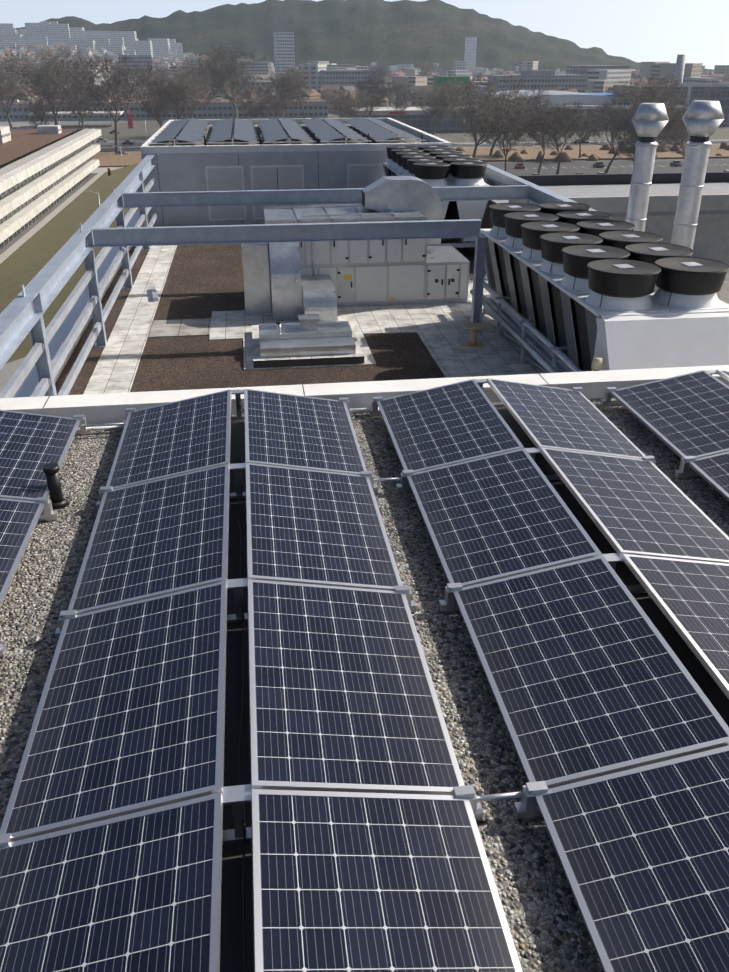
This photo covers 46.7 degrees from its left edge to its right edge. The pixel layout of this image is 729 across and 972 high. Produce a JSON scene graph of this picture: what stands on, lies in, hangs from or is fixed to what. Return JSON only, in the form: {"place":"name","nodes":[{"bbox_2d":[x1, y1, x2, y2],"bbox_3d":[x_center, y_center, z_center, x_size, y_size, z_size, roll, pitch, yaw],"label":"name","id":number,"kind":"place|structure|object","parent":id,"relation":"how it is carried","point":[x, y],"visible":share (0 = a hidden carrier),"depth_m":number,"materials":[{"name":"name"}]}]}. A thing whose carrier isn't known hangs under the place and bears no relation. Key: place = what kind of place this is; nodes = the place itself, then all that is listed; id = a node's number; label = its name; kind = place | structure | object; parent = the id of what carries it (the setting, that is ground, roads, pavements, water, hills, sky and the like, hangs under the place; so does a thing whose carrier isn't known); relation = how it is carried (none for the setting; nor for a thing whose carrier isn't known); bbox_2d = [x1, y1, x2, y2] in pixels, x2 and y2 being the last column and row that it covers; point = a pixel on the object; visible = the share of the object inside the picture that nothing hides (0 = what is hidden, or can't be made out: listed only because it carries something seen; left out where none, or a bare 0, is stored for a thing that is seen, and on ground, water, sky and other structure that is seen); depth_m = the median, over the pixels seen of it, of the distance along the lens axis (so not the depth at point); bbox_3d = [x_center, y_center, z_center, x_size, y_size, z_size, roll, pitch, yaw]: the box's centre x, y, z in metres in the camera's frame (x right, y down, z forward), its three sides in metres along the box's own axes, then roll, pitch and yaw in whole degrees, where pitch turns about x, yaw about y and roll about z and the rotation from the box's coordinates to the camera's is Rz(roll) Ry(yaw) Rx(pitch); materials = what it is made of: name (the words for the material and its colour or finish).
{"place":"outdoors","nodes":[
{"label":"outdoors","id":0,"kind":"place"},
{"bbox_2d":[0,163,148,392],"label":"grass lawn","id":1,"kind":"structure","parent":0,"point":[27,257],"depth_m":135.76,"materials":[{"name":"green plant"}]},
{"bbox_2d":[0,178,158,397],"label":"steel rails","id":2,"kind":"object","parent":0,"point":[17,379],"visible":0.56,"depth_m":17.96,"materials":[{"name":"grey metal"}]},
{"bbox_2d":[9,45,297,70],"bbox_3d":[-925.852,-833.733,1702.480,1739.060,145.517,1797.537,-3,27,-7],"label":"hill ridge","id":3,"kind":"structure","parent":0,"point":[92,49],"depth_m":1572.38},
{"bbox_2d":[55,223,486,394],"bbox_3d":[2.404,-4.932,23.738,20.550,0.001,29.400,-3,27,-7],"label":"terrace substrate","id":4,"kind":"object","parent":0,"point":[203,281],"depth_m":20.60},
{"bbox_2d":[83,245,544,393],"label":"terrace slabs","id":5,"kind":"structure","parent":4,"relation":"on","point":[440,331],"depth_m":21.85,"materials":[{"name":"grey concrete"}]},
{"bbox_2d":[0,151,611,395],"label":"steel frame","id":6,"kind":"object","parent":5,"relation":"on","point":[22,313],"visible":0.71,"depth_m":20.50,"materials":[{"name":"grey metal"}]},
{"bbox_2d":[252,314,363,367],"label":"roof plinth","id":7,"kind":"structure","parent":5,"relation":"on","point":[308,340],"depth_m":19.75,"materials":[{"name":"silver metal"}]},
{"bbox_2d":[264,204,469,308],"bbox_3d":[0.021,-6.787,24.472,5.680,2.640,2.405,-3,27,-7],"label":"air handling unit","id":8,"kind":"object","parent":5,"relation":"on","point":[387,272],"visible":0.69,"depth_m":23.73,"materials":[{"name":"grey metal"}]},
{"bbox_2d":[362,176,441,243],"bbox_3d":[1.083,-8.091,24.762,2.250,1.800,0.900,-3,27,-7],"label":"intake duct","id":9,"kind":"object","parent":8,"relation":"attached to","point":[398,193],"visible":0.83,"depth_m":24.21,"materials":[{"name":"grey metal"}]},
{"bbox_2d":[461,322,484,348],"bbox_3d":[2.667,-3.686,20.676,0.553,0.500,0.553,-3,27,-7],"label":"cable drum","id":10,"kind":"object","parent":5,"relation":"on","point":[473,342],"visible":1,"depth_m":20.62,"materials":[{"name":"beige wood"}]},
{"bbox_2d":[470,202,728,372],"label":"dry cooler","id":11,"kind":"object","parent":5,"relation":"on","point":[573,287],"visible":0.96,"depth_m":16.30,"materials":[{"name":"white metal"}]},
{"bbox_2d":[383,145,489,247],"bbox_3d":[2.551,-11.053,32.332,2.678,3.106,8.100,-3,27,-7],"label":"dry cooler","id":12,"kind":"object","parent":4,"relation":"on","point":[438,166],"visible":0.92,"depth_m":29.30,"materials":[{"name":"black metal"}]},
{"bbox_2d":[241,242,336,321],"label":"ahu ducts","id":13,"kind":"object","parent":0,"point":[294,293],"visible":0.77,"depth_m":22.52,"materials":[{"name":"silver metal"}]},
{"bbox_2d":[140,118,451,225],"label":"building","id":14,"kind":"structure","parent":0,"point":[250,166],"depth_m":35.36,"materials":[{"name":"grey metal"}]},
{"bbox_2d":[148,117,426,145],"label":"solar panels","id":15,"kind":"object","parent":14,"relation":"on","point":[272,129],"visible":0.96,"depth_m":39.93,"materials":[{"name":"blue glass"}]},
{"bbox_2d":[0,398,728,971],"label":"roof gravel","id":16,"kind":"structure","parent":0,"point":[548,928],"depth_m":5.04,"materials":[{"name":"grey gravel"}]},
{"bbox_2d":[0,415,91,656],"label":"solar panel mount","id":17,"kind":"object","parent":16,"relation":"on","point":[48,513],"visible":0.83,"depth_m":6.47,"materials":[{"name":"silver metal"}]},
{"bbox_2d":[0,498,43,607],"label":"solar panel","id":18,"kind":"object","parent":17,"relation":"on","point":[19,519],"visible":0.94,"depth_m":5.99,"materials":[{"name":"silicon solar cells"},{"name":"glass"},{"name":"aluminium"}]},
{"bbox_2d":[0,410,79,500],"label":"solar panel","id":19,"kind":"object","parent":17,"relation":"on","point":[31,445],"visible":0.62,"depth_m":7.19,"materials":[{"name":"silicon solar cells"},{"name":"glass"},{"name":"aluminium"}]},
{"bbox_2d":[43,463,69,509],"bbox_3d":[-2.444,-0.006,6.648,0.180,0.340,0.180,-3,27,-7],"label":"roof vent pipe","id":20,"kind":"object","parent":16,"relation":"on","point":[57,498],"visible":0.85,"depth_m":6.61,"materials":[{"name":"black plastic"}]},
{"bbox_2d":[0,389,482,971],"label":"solar panel mount","id":21,"kind":"object","parent":16,"relation":"on","point":[236,795],"visible":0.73,"depth_m":4.35,"materials":[{"name":"silver metal"}]},
{"bbox_2d":[0,792,222,971],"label":"solar panel","id":22,"kind":"object","parent":21,"relation":"on","point":[140,891],"visible":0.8,"depth_m":3.31,"materials":[{"name":"silicon solar cells"},{"name":"glass"},{"name":"aluminium"}]},
{"bbox_2d":[0,581,226,841],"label":"solar panel","id":23,"kind":"object","parent":21,"relation":"on","point":[129,718],"visible":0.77,"depth_m":4.21,"materials":[{"name":"silicon solar cells"},{"name":"glass"},{"name":"aluminium"}]},
{"bbox_2d":[68,464,229,614],"bbox_3d":[-1.436,0.321,5.881,0.992,0.035,1.650,-13,28,-2],"label":"solar panel","id":24,"kind":"object","parent":21,"relation":"on","point":[158,537],"visible":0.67,"depth_m":5.73,"materials":[{"name":"glass"},{"name":"silicon solar cells"},{"name":"aluminium"}]},
{"bbox_2d":[106,389,230,489],"bbox_3d":[-1.657,-0.431,7.358,0.992,0.035,1.650,-13,28,-2],"label":"solar panel","id":25,"kind":"object","parent":21,"relation":"on","point":[171,439],"visible":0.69,"depth_m":7.24,"materials":[{"name":"glass"},{"name":"silicon solar cells"},{"name":"aluminium"}]},
{"bbox_2d":[244,389,366,474],"bbox_3d":[-0.565,-0.498,7.488,0.992,0.035,1.650,6,26,-11],"label":"solar panel","id":26,"kind":"object","parent":21,"relation":"on","point":[297,431],"visible":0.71,"depth_m":7.37,"materials":[{"name":"glass"},{"name":"silicon solar cells"},{"name":"aluminium"}]},
{"bbox_2d":[245,463,401,590],"bbox_3d":[-0.344,0.255,6.011,0.992,0.035,1.650,6,26,-11],"label":"solar panel","id":27,"kind":"object","parent":21,"relation":"on","point":[308,526],"visible":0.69,"depth_m":5.86,"materials":[{"name":"glass"},{"name":"silicon solar cells"},{"name":"aluminium"}]},
{"bbox_2d":[247,579,464,794],"bbox_3d":[-0.123,1.007,4.535,0.992,0.035,1.650,6,26,-11],"label":"solar panel","id":28,"kind":"object","parent":21,"relation":"on","point":[342,695],"visible":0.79,"depth_m":4.34,"materials":[{"name":"glass"},{"name":"silicon solar cells"},{"name":"aluminium"}]},
{"bbox_2d":[251,789,522,971],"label":"solar panel","id":29,"kind":"object","parent":21,"relation":"on","point":[362,882],"visible":0.88,"depth_m":3.35,"materials":[{"name":"glass"},{"name":"silicon solar cells"},{"name":"aluminium"}]},
{"bbox_2d":[78,391,523,971],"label":"pv rods","id":30,"kind":"object","parent":16,"relation":"on","point":[480,797],"visible":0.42,"depth_m":4.30,"materials":[{"name":"silver metal"}]},
{"bbox_2d":[0,365,728,423],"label":"parapet","id":31,"kind":"structure","parent":16,"relation":"on","point":[102,408],"depth_m":8.50,"materials":[{"name":"white paint"}]},
{"bbox_2d":[369,379,728,820],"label":"solar panel mount","id":32,"kind":"object","parent":16,"relation":"on","point":[526,808],"visible":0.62,"depth_m":5.43,"materials":[{"name":"silver metal"}]},
{"bbox_2d":[377,379,523,472],"bbox_3d":[0.714,-0.566,7.622,0.992,0.035,1.650,-13,28,-2],"label":"solar panel","id":33,"kind":"object","parent":32,"relation":"on","point":[445,425],"visible":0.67,"depth_m":7.50,"materials":[{"name":"glass"},{"name":"silicon solar cells"},{"name":"aluminium"}]},
{"bbox_2d":[407,448,601,586],"bbox_3d":[0.935,0.186,6.145,0.992,0.035,1.650,-13,28,-2],"label":"solar panel","id":34,"kind":"object","parent":32,"relation":"on","point":[498,516],"visible":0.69,"depth_m":6.00,"materials":[{"name":"glass"},{"name":"silicon solar cells"},{"name":"aluminium"}]},
{"bbox_2d":[487,378,645,458],"bbox_3d":[1.806,-0.632,7.752,0.992,0.035,1.650,6,26,-11],"label":"solar panel","id":35,"kind":"object","parent":32,"relation":"on","point":[559,418],"visible":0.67,"depth_m":7.63,"materials":[{"name":"glass"},{"name":"silicon"},{"name":"aluminium"}]},
{"bbox_2d":[454,555,728,788],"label":"solar panel","id":36,"kind":"object","parent":32,"relation":"on","point":[588,675],"visible":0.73,"depth_m":4.48,"materials":[{"name":"glass"},{"name":"silicon"},{"name":"aluminium"}]},
{"bbox_2d":[535,745,728,971],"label":"solar panel","id":37,"kind":"object","parent":32,"relation":"on","point":[642,852],"visible":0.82,"depth_m":3.50,"materials":[{"name":"glass"},{"name":"silicon"},{"name":"aluminium"}]},
{"bbox_2d":[540,447,728,563],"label":"solar panel","id":38,"kind":"object","parent":32,"relation":"on","point":[634,506],"visible":0.9,"depth_m":6.15,"materials":[{"name":"glass"},{"name":"silicon"},{"name":"aluminium"}]},
{"bbox_2d":[621,554,728,698],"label":"solar panel","id":39,"kind":"object","parent":32,"relation":"on","point":[690,598],"visible":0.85,"depth_m":5.03,"materials":[{"name":"glass"},{"name":"silicon"},{"name":"aluminium"}]},
{"bbox_2d":[600,370,716,478],"bbox_3d":[4.189,1.236,4.271,2.231,0.326,10.122,-3,27,-7],"label":"mounting bracket","id":40,"kind":"object","parent":16,"relation":"on","point":[684,471],"visible":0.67,"depth_m":7.14,"materials":[{"name":"silver metal"}]},
{"bbox_2d":[611,370,728,458],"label":"solar panel","id":41,"kind":"object","parent":40,"relation":"on","point":[680,416],"visible":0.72,"depth_m":7.92,"materials":[{"name":"glass"},{"name":"silicon"},{"name":"aluminium"}]},
{"bbox_2d":[689,452,728,500],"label":"solar panel","id":42,"kind":"object","parent":40,"relation":"on","point":[712,471],"visible":0.92,"depth_m":6.89,"materials":[{"name":"blue glass"}]},
{"bbox_2d":[716,369,728,380],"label":"solar panel","id":43,"kind":"object","parent":40,"relation":"on","point":[724,374],"visible":1,"depth_m":8.53,"materials":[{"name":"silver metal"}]},
{"bbox_2d":[15,0,713,71],"bbox_3d":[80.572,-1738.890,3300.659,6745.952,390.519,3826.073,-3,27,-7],"label":"hill","id":44,"kind":"structure","parent":0,"point":[359,32],"depth_m":3132.66,"materials":[{"name":"green plant"}]},
{"bbox_2d":[0,91,728,254],"bbox_3d":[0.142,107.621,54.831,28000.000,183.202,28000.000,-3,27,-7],"label":"ground","id":45,"kind":"structure","parent":0,"point":[137,135],"depth_m":348.00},
{"bbox_2d":[0,97,13,114],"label":"tree","id":46,"kind":"object","parent":45,"relation":"on","point":[3,108],"visible":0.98,"depth_m":302.81,"materials":[{"name":"brown plant"}]},
{"bbox_2d":[0,60,45,128],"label":"tree","id":47,"kind":"object","parent":45,"relation":"on","point":[6,91],"visible":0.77,"depth_m":328.38,"materials":[{"name":"brown plant"}]},
{"bbox_2d":[17,102,57,127],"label":"tree","id":48,"kind":"object","parent":45,"relation":"on","point":[39,112],"visible":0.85,"depth_m":302.72,"materials":[{"name":"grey plant"}]},
{"bbox_2d":[0,125,100,249],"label":"white building","id":49,"kind":"structure","parent":45,"relation":"on","point":[44,169],"depth_m":174.15,"materials":[{"name":"clear concrete"}]},
{"bbox_2d":[0,43,106,124],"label":"tree","id":50,"kind":"object","parent":45,"relation":"on","point":[36,84],"visible":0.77,"depth_m":278.58,"materials":[{"name":"brown plant"}]},
{"bbox_2d":[30,79,107,127],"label":"tree","id":51,"kind":"object","parent":45,"relation":"on","point":[79,113],"visible":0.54,"depth_m":305.39,"materials":[{"name":"brown plant"}]},
{"bbox_2d":[13,212,139,397],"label":"terrace parapet","id":52,"kind":"structure","parent":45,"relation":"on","point":[28,386],"depth_m":20.75,"materials":[{"name":"white paint"}]},
{"bbox_2d":[41,51,170,152],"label":"tree","id":53,"kind":"object","parent":45,"relation":"on","point":[116,81],"visible":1,"depth_m":268.87,"materials":[{"name":"brown plant"}]},
{"bbox_2d":[130,64,154,82],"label":"tree","id":54,"kind":"object","parent":45,"relation":"on","point":[143,69],"visible":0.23,"depth_m":652.63,"materials":[{"name":"grey plant"}]},
{"bbox_2d":[118,78,181,126],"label":"tree","id":55,"kind":"object","parent":45,"relation":"on","point":[162,98],"visible":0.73,"depth_m":289.84,"materials":[{"name":"brown plant"}]},
{"bbox_2d":[138,64,216,119],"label":"tree","id":56,"kind":"object","parent":45,"relation":"on","point":[190,87],"visible":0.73,"depth_m":294.91,"materials":[{"name":"brown plant"}]},
{"bbox_2d":[133,60,234,117],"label":"tree","id":57,"kind":"object","parent":45,"relation":"on","point":[209,95],"visible":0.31,"depth_m":310.53,"materials":[{"name":"brown plant"}]},
{"bbox_2d":[176,43,266,117],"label":"plane tree","id":58,"kind":"object","parent":45,"relation":"on","point":[217,58],"visible":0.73,"depth_m":337.84,"materials":[{"name":"brown plant"}]},
{"bbox_2d":[230,70,255,86],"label":"tree","id":59,"kind":"object","parent":45,"relation":"on","point":[246,74],"visible":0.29,"depth_m":549.25,"materials":[{"name":"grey plant"}]},
{"bbox_2d":[227,86,292,118],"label":"tree","id":60,"kind":"object","parent":45,"relation":"on","point":[266,104],"visible":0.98,"depth_m":296.11,"materials":[{"name":"brown plant"}]},
{"bbox_2d":[237,73,306,117],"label":"tree","id":61,"kind":"object","parent":45,"relation":"on","point":[286,85],"visible":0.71,"depth_m":317.70,"materials":[{"name":"brown plant"}]},
{"bbox_2d":[270,66,316,117],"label":"tree","id":62,"kind":"object","parent":45,"relation":"on","point":[293,71],"visible":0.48,"depth_m":353.86,"materials":[{"name":"brown plant"}]},
{"bbox_2d":[316,85,385,117],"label":"tree","id":63,"kind":"object","parent":45,"relation":"on","point":[350,109],"visible":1,"depth_m":319.02,"materials":[{"name":"brown plant"}]},
{"bbox_2d":[27,116,679,204],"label":"street furniture","id":64,"kind":"object","parent":45,"relation":"on","point":[109,171],"visible":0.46,"depth_m":219.36,"materials":[{"name":"metal"}]},
{"bbox_2d":[0,21,728,132],"bbox_3d":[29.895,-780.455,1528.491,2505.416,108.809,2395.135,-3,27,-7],"label":"city buildings","id":65,"kind":"structure","parent":45,"relation":"on","point":[109,44],"depth_m":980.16,"materials":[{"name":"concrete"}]},
{"bbox_2d":[349,77,400,117],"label":"tree","id":66,"kind":"object","parent":45,"relation":"on","point":[374,86],"visible":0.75,"depth_m":345.18,"materials":[{"name":"brown plant"}]},
{"bbox_2d":[362,67,389,84],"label":"tree","id":67,"kind":"object","parent":45,"relation":"on","point":[372,73],"visible":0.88,"depth_m":558.80,"materials":[{"name":"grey plant"}]},
{"bbox_2d":[369,65,389,81],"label":"tree","id":68,"kind":"object","parent":45,"relation":"on","point":[379,71],"visible":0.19,"depth_m":667.27,"materials":[{"name":"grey plant"}]},
{"bbox_2d":[371,62,390,75],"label":"tree","id":69,"kind":"object","parent":45,"relation":"on","point":[384,65],"visible":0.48,"depth_m":831.45,"materials":[{"name":"grey plant"}]},
{"bbox_2d":[366,84,423,121],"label":"tree","id":70,"kind":"object","parent":45,"relation":"on","point":[392,100],"visible":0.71,"depth_m":348.14,"materials":[{"name":"brown plant"}]},
{"bbox_2d":[415,61,434,75],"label":"tree","id":71,"kind":"object","parent":45,"relation":"on","point":[424,71],"visible":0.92,"depth_m":736.84,"materials":[{"name":"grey plant"}]},
{"bbox_2d":[421,61,438,70],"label":"tree","id":72,"kind":"object","parent":45,"relation":"on","point":[431,66],"visible":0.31,"depth_m":1102.55,"materials":[{"name":"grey plant"}]},
{"bbox_2d":[411,81,461,134],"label":"tree","id":73,"kind":"object","parent":45,"relation":"on","point":[436,106],"visible":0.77,"depth_m":293.17,"materials":[{"name":"brown plant"}]},
{"bbox_2d":[431,69,552,157],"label":"tree","id":74,"kind":"object","parent":45,"relation":"on","point":[463,97],"visible":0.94,"depth_m":212.21,"materials":[{"name":"brown plant"}]},
{"bbox_2d":[473,90,557,155],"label":"tree","id":75,"kind":"object","parent":45,"relation":"on","point":[491,150],"visible":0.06,"depth_m":267.30,"materials":[{"name":"brown plant"}]},
{"bbox_2d":[536,66,553,69],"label":"tree","id":76,"kind":"object","parent":45,"relation":"on","point":[545,67],"visible":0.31,"depth_m":813.84,"materials":[{"name":"grey plant"}]},
{"bbox_2d":[569,65,593,74],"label":"tree","id":77,"kind":"object","parent":45,"relation":"on","point":[581,72],"visible":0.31,"depth_m":682.09,"materials":[{"name":"grey plant"}]},
{"bbox_2d":[556,111,617,157],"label":"tree","id":78,"kind":"object","parent":45,"relation":"on","point":[584,131],"visible":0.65,"depth_m":261.31,"materials":[{"name":"brown plant"}]},
{"bbox_2d":[605,127,671,162],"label":"tree","id":79,"kind":"object","parent":45,"relation":"on","point":[622,146],"visible":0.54,"depth_m":209.81,"materials":[{"name":"brown plant"}]},
{"bbox_2d":[658,121,689,157],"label":"tree","id":80,"kind":"object","parent":45,"relation":"on","point":[677,143],"visible":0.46,"depth_m":223.94,"materials":[{"name":"brown plant"}]},
{"bbox_2d":[665,104,687,141],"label":"tree","id":81,"kind":"object","parent":45,"relation":"on","point":[678,110],"visible":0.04,"depth_m":304.94,"materials":[{"name":"brown plant"}]},
{"bbox_2d":[674,55,685,82],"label":"tall stack","id":82,"kind":"object","parent":45,"relation":"on","point":[679,68],"visible":0.33,"depth_m":440.38,"materials":[{"name":"white metal"}]},
{"bbox_2d":[0,0,728,68],"label":"sky","id":83,"kind":"structure","parent":0,"point":[634,30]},
{"bbox_2d":[92,140,728,174],"bbox_3d":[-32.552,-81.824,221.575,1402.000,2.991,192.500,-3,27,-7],"label":"roads","id":84,"kind":"structure","parent":0,"point":[107,156],"depth_m":265.80,"materials":[{"name":"grey asphalt"}]},
{"bbox_2d":[13,127,728,174],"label":"cars","id":85,"kind":"object","parent":84,"relation":"on","point":[596,164],"visible":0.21,"depth_m":250.05,"materials":[{"name":"grey"}]},
{"bbox_2d":[472,108,542,171],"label":"tree","id":86,"kind":"object","parent":84,"relation":"on","point":[515,135],"visible":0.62,"depth_m":217.01,"materials":[{"name":"brown plant"}]},
{"bbox_2d":[508,104,571,173],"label":"tree","id":87,"kind":"object","parent":84,"relation":"on","point":[542,142],"visible":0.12,"depth_m":227.62,"materials":[{"name":"brown plant"}]},
{"bbox_2d":[522,100,601,173],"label":"tree","id":88,"kind":"object","parent":84,"relation":"on","point":[551,130],"visible":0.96,"depth_m":211.65,"materials":[{"name":"brown plant"}]},
{"bbox_2d":[577,97,687,173],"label":"tree","id":89,"kind":"object","parent":84,"relation":"on","point":[610,117],"visible":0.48,"depth_m":212.87,"materials":[{"name":"brown plant"}]},
{"bbox_2d":[611,73,727,143],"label":"tree","id":90,"kind":"object","parent":84,"relation":"on","point":[651,98],"visible":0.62,"depth_m":204.12,"materials":[{"name":"brown plant"}]},
{"bbox_2d":[480,172,728,270],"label":"grey roof","id":91,"kind":"structure","parent":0,"point":[607,193],"depth_m":29.56,"materials":[{"name":"concrete"}]},
{"bbox_2d":[716,271,728,303],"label":"terrace gravel","id":92,"kind":"structure","parent":0,"point":[723,294],"depth_m":25.63,"materials":[{"name":"grey gravel"}]},
{"bbox_2d":[626,103,668,231],"bbox_3d":[7.061,-7.002,21.909,0.894,5.350,0.894,-3,27,-7],"label":"chimney","id":93,"kind":"object","parent":92,"relation":"on","point":[650,121],"visible":0.75,"depth_m":21.09,"materials":[{"name":"grey metal"}]},
{"bbox_2d":[671,100,723,255],"bbox_3d":[7.964,-6.551,20.915,0.934,5.450,0.934,-3,27,-7],"label":"chimney","id":94,"kind":"object","parent":92,"relation":"on","point":[703,119],"visible":0.73,"depth_m":20.14,"materials":[{"name":"grey metal"}]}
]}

